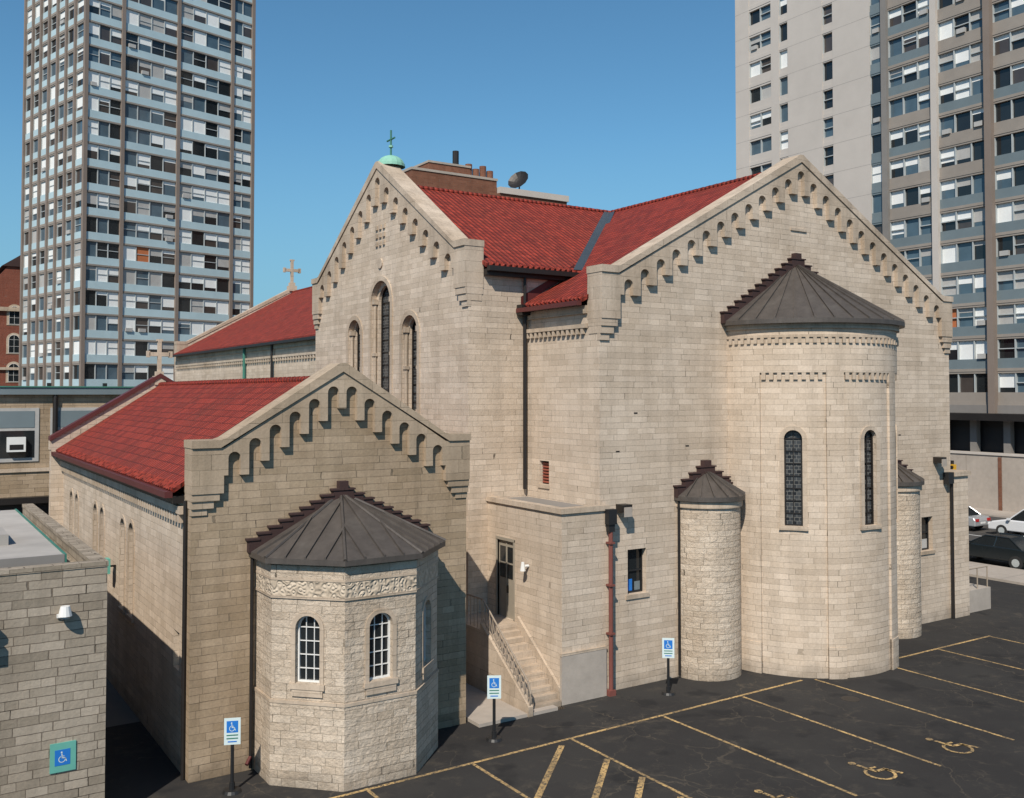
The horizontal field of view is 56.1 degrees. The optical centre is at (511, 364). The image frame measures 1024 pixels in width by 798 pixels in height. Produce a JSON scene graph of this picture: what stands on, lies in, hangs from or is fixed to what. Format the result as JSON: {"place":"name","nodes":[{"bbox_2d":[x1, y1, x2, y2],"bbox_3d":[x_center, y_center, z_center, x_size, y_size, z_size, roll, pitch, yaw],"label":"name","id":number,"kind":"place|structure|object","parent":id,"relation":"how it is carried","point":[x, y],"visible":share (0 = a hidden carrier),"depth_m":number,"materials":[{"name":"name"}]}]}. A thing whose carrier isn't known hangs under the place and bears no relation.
{"place":"outdoors","nodes":[
{"label":"outdoors","id":0,"kind":"place"},
{"bbox_2d":[106,677,139,726],"bbox_3d":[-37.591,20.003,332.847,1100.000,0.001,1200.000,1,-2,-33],"label":"ground","id":1,"kind":"structure","parent":0,"point":[119,711],"depth_m":30.33,"materials":[{"name":"black asphalt"}]},
{"bbox_2d":[0,256,19,385],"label":"red brick building","id":2,"kind":"structure","parent":1,"relation":"on","point":[9,314],"depth_m":147.02,"materials":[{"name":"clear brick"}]},
{"bbox_2d":[0,503,108,797],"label":"walls","id":3,"kind":"structure","parent":1,"relation":"on","point":[52,678],"depth_m":21.72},
{"bbox_2d":[0,509,66,567],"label":"roof","id":4,"kind":"structure","parent":3,"relation":"on","point":[24,541],"depth_m":24.14,"materials":[{"name":"white concrete"}]},
{"bbox_2d":[49,605,75,773],"bbox_3d":[-10.661,7.316,21.275,1.920,3.750,0.350,1,-2,-33],"label":"wall lamp and sign","id":5,"kind":"object","parent":3,"relation":"attached to","point":[62,756],"visible":1,"depth_m":21.70,"materials":[{"name":"white paint"}]},
{"bbox_2d":[0,383,134,514],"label":"office building","id":6,"kind":"structure","parent":1,"relation":"on","point":[32,418],"depth_m":46.70,"materials":[{"name":"beige stone"}]},
{"bbox_2d":[63,472,184,772],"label":"chapel walls","id":7,"kind":"structure","parent":1,"relation":"on","point":[144,663],"depth_m":29.11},
{"bbox_2d":[69,488,134,622],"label":"chapel side windows","id":8,"kind":"structure","parent":7,"relation":"attached to","point":[121,610],"depth_m":32.19,"materials":[{"name":"beige glass"}]},
{"bbox_2d":[105,557,115,573],"bbox_3d":[-13.691,6.832,32.652,0.410,0.500,0.400,1,-2,-33],"label":"wall lamp","id":9,"kind":"object","parent":7,"relation":"attached to","point":[109,566],"visible":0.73,"depth_m":32.47,"materials":[{"name":"green metal"}]},
{"bbox_2d":[48,373,182,525],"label":"chapel side trim","id":10,"kind":"structure","parent":7,"relation":"attached to","point":[68,433],"depth_m":42.71,"materials":[{"name":"stone"}]},
{"bbox_2d":[18,0,255,385],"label":"apartment tower","id":11,"kind":"structure","parent":1,"relation":"on","point":[137,183],"depth_m":119.67,"materials":[{"name":"blue glass"}]},
{"bbox_2d":[177,339,315,380],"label":"nave walls","id":12,"kind":"structure","parent":1,"relation":"on","point":[295,368],"depth_m":63.17,"materials":[{"name":"beige stone"}]},
{"bbox_2d":[174,259,315,368],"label":"nave trim","id":13,"kind":"structure","parent":12,"relation":"attached to","point":[182,345],"depth_m":71.55,"materials":[{"name":"beige stone"}]},
{"bbox_2d":[56,172,761,492],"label":"tile roofs","id":14,"kind":"structure","parent":12,"relation":"on","point":[144,437],"depth_m":39.10,"materials":[{"name":"red tile"}]},
{"bbox_2d":[573,211,614,269],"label":"valley flashing","id":15,"kind":"object","parent":14,"relation":"on","point":[606,218],"visible":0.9,"depth_m":41.93,"materials":[{"name":"grey metal"}]},
{"bbox_2d":[402,150,568,204],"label":"brick building","id":16,"kind":"structure","parent":1,"relation":"on","point":[454,175],"depth_m":121.33,"materials":[{"name":"brick"}]},
{"bbox_2d":[508,171,527,188],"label":"satellite dish","id":17,"kind":"object","parent":16,"relation":"attached to","point":[517,179],"visible":0.9,"depth_m":127.90,"materials":[{"name":"grey metal"}]},
{"bbox_2d":[51,265,954,780],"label":"gutters and downspouts","id":18,"kind":"object","parent":1,"relation":"on","point":[551,279],"visible":0.73,"depth_m":33.76,"materials":[{"name":"brown metal"}]},
{"bbox_2d":[482,275,586,611],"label":"transept walls","id":19,"kind":"structure","parent":1,"relation":"on","point":[502,471],"depth_m":35.40,"materials":[{"name":"beige stone"}]},
{"bbox_2d":[735,0,1023,511],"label":"residential tower","id":20,"kind":"structure","parent":1,"relation":"on","point":[898,125],"depth_m":87.64,"materials":[{"name":"concrete"}]},
{"bbox_2d":[175,292,312,381],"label":"nave gable wall","id":21,"kind":"structure","parent":0,"point":[209,334],"depth_m":82.03,"materials":[{"name":"beige stone"}]},
{"bbox_2d":[184,387,465,782],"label":"chapel gable wall","id":22,"kind":"structure","parent":0,"point":[340,444],"depth_m":26.07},
{"bbox_2d":[146,339,470,515],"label":"chapel gable trim","id":23,"kind":"structure","parent":22,"relation":"attached to","point":[206,467],"depth_m":26.70,"materials":[{"name":"beige stone"}]},
{"bbox_2d":[245,480,429,552],"bbox_3d":[-4.771,4.155,27.009,5.460,1.766,0.250,1,-2,-33],"label":"chapel stepped flashing","id":24,"kind":"object","parent":22,"relation":"attached to","point":[342,489],"visible":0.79,"depth_m":26.55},
{"bbox_2d":[256,559,436,703],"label":"chapel apse wall","id":25,"kind":"structure","parent":0,"point":[344,623],"depth_m":24.61,"materials":[{"name":"beige stone"}]},
{"bbox_2d":[249,495,445,566],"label":"chapel apse roof","id":26,"kind":"structure","parent":25,"relation":"on","point":[344,531],"depth_m":25.34,"materials":[{"name":"grey metal"}]},
{"bbox_2d":[289,596,433,697],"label":"chapel apse windows","id":27,"kind":"structure","parent":25,"relation":"in","point":[311,646],"depth_m":24.67,"materials":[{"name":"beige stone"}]},
{"bbox_2d":[0,0,735,306],"label":"sky","id":28,"kind":"structure","parent":0,"point":[609,105],"materials":[{"name":"blue"}]},
{"bbox_2d":[315,181,482,614],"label":"transept gable wall","id":29,"kind":"structure","parent":0,"point":[451,362],"depth_m":37.48,"materials":[{"name":"beige stone"}]},
{"bbox_2d":[357,287,416,410],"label":"transept windows","id":30,"kind":"structure","parent":29,"relation":"in","point":[385,336],"depth_m":41.29,"materials":[{"name":"black glass"}]},
{"bbox_2d":[311,161,483,414],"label":"transept gable trim","id":31,"kind":"structure","parent":29,"relation":"attached to","point":[465,253],"depth_m":39.22,"materials":[{"name":"beige stone"}]},
{"bbox_2d":[379,130,404,169],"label":"transept finial cross","id":32,"kind":"object","parent":31,"relation":"on","point":[393,159],"visible":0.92,"depth_m":41.01,"materials":[{"name":"teal metal"}]},
{"bbox_2d":[466,683,557,727],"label":"concrete path","id":33,"kind":"structure","parent":0,"point":[479,709],"depth_m":30.02,"materials":[{"name":"beige concrete"}]},
{"bbox_2d":[466,593,563,716],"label":"entrance stairs","id":34,"kind":"structure","parent":33,"relation":"on","point":[508,651],"depth_m":31.68,"materials":[{"name":"stone"}]},
{"bbox_2d":[487,501,603,683],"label":"annex walls","id":35,"kind":"structure","parent":0,"point":[559,595],"depth_m":31.73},
{"bbox_2d":[527,305,588,505],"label":"choir walls","id":36,"kind":"structure","parent":0,"point":[558,403],"depth_m":34.23,"materials":[{"name":"beige stone"}]},
{"bbox_2d":[105,576,1023,797],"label":"parking lot pavement","id":37,"kind":"structure","parent":0,"point":[690,762],"depth_m":27.52,"materials":[{"name":"black asphalt"}]},
{"bbox_2d":[222,717,241,795],"bbox_3d":[-7.029,9.799,24.127,0.480,1.850,0.480,0,-2,-11],"label":"handicap parking sign","id":38,"kind":"object","parent":37,"relation":"on","point":[232,731],"visible":1,"depth_m":24.09,"materials":[{"name":"metal"}]},
{"bbox_2d":[254,550,438,791],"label":"chapel apse trim","id":39,"kind":"structure","parent":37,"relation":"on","point":[337,747],"depth_m":24.53,"materials":[{"name":"beige stone"}]},
{"bbox_2d":[486,675,501,742],"bbox_3d":[-0.516,9.908,27.758,0.480,1.850,0.480,0,-2,-3],"label":"handicap parking sign","id":40,"kind":"object","parent":37,"relation":"on","point":[494,687],"visible":1,"depth_m":27.72,"materials":[{"name":"white metal"}]},
{"bbox_2d":[661,638,674,695],"bbox_3d":[5.210,10.036,32.011,0.480,1.850,0.480,0,-2,5],"label":"handicap parking sign","id":41,"kind":"object","parent":37,"relation":"on","point":[668,648],"visible":1,"depth_m":31.97,"materials":[{"name":"metal"}]},
{"bbox_2d":[331,636,1023,797],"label":"parking markings","id":42,"kind":"object","parent":37,"relation":"on","point":[599,783],"visible":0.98,"depth_m":26.23,"materials":[{"name":"yellow paint"}]},
{"bbox_2d":[676,500,742,681],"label":"turret wall","id":43,"kind":"structure","parent":37,"relation":"on","point":[710,541],"depth_m":33.54,"materials":[{"name":"beige stone"}]},
{"bbox_2d":[674,471,744,501],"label":"turret roof","id":44,"kind":"structure","parent":43,"relation":"on","point":[708,486],"depth_m":33.82,"materials":[{"name":"grey metal"}]},
{"bbox_2d":[486,457,990,704],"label":"annex details","id":45,"kind":"object","parent":37,"relation":"on","point":[584,674],"visible":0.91,"depth_m":33.61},
{"bbox_2d":[725,323,898,679],"bbox_3d":[12.139,4.929,35.891,7.600,12.700,3.800,1,-2,-33],"label":"apse masonry","id":46,"kind":"object","parent":37,"relation":"on","point":[836,353],"visible":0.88,"depth_m":34.49,"materials":[{"name":"beige stone"}]},
{"bbox_2d":[722,265,904,328],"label":"apse roof","id":47,"kind":"structure","parent":46,"relation":"on","point":[799,294],"depth_m":35.01,"materials":[{"name":"grey metal"}]},
{"bbox_2d":[841,696,859,701],"bbox_3d":[11.089,10.955,31.449,0.600,0.026,0.592,1,-2,-33],"label":"manhole cover","id":48,"kind":"object","parent":37,"relation":"on","point":[851,698],"visible":1,"depth_m":31.47,"materials":[{"name":"grey metal"}]},
{"bbox_2d":[897,485,921,638],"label":"turret wall","id":49,"kind":"structure","parent":37,"relation":"on","point":[909,576],"depth_m":39.27,"materials":[{"name":"beige stone"}]},
{"bbox_2d":[898,464,924,485],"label":"turret roof","id":50,"kind":"structure","parent":49,"relation":"on","point":[907,477],"depth_m":39.51,"materials":[{"name":"grey metal"}]},
{"bbox_2d":[588,173,951,689],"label":"choir gable wall","id":51,"kind":"structure","parent":0,"point":[658,361],"depth_m":34.57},
{"bbox_2d":[538,461,934,599],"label":"choir windows","id":52,"kind":"structure","parent":51,"relation":"in","point":[634,570],"depth_m":33.36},
{"bbox_2d":[526,154,952,451],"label":"choir gable trim","id":53,"kind":"structure","parent":51,"relation":"attached to","point":[605,292],"depth_m":35.89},
{"bbox_2d":[673,253,913,497],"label":"stepped flashings","id":54,"kind":"object","parent":51,"relation":"attached to","point":[795,259],"visible":0.5,"depth_m":35.84,"materials":[{"name":"brown metal"}]},
{"bbox_2d":[760,372,897,678],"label":"apse wall","id":55,"kind":"structure","parent":0,"point":[794,606],"depth_m":34.07,"materials":[{"name":"beige stone"}]},
{"bbox_2d":[779,423,898,530],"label":"apse windows","id":56,"kind":"structure","parent":55,"relation":"in","point":[793,463],"depth_m":34.24,"materials":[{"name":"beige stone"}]},
{"bbox_2d":[973,508,1017,517],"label":"sidewalk","id":57,"kind":"structure","parent":0,"point":[997,513],"depth_m":79.00,"materials":[{"name":"concrete"}]},
{"bbox_2d":[969,561,1023,584],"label":"sidewalk","id":58,"kind":"structure","parent":0,"point":[1006,574],"depth_m":52.66,"materials":[{"name":"concrete"}]},
{"bbox_2d":[950,460,955,469],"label":"traffic signal","id":59,"kind":"object","parent":58,"relation":"on","point":[952,465],"visible":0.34,"depth_m":54.13,"materials":[{"name":"yellow metal"}]},
{"bbox_2d":[969,516,1023,569],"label":"street","id":60,"kind":"structure","parent":0,"point":[974,533],"depth_m":67.64,"materials":[{"name":"black asphalt"}]},
{"bbox_2d":[968,506,990,528],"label":"parked car","id":61,"kind":"object","parent":60,"relation":"on","point":[977,520],"visible":0.34,"depth_m":69.85,"materials":[{"name":"silver paint"}]},
{"bbox_2d":[969,532,1023,568],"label":"parked car","id":62,"kind":"object","parent":60,"relation":"on","point":[1008,547],"visible":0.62,"depth_m":55.38,"materials":[{"name":"paint"}]},
{"bbox_2d":[988,509,1023,533],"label":"parked car","id":63,"kind":"object","parent":60,"relation":"on","point":[1015,523],"visible":0.96,"depth_m":66.91,"materials":[{"name":"white paint"}]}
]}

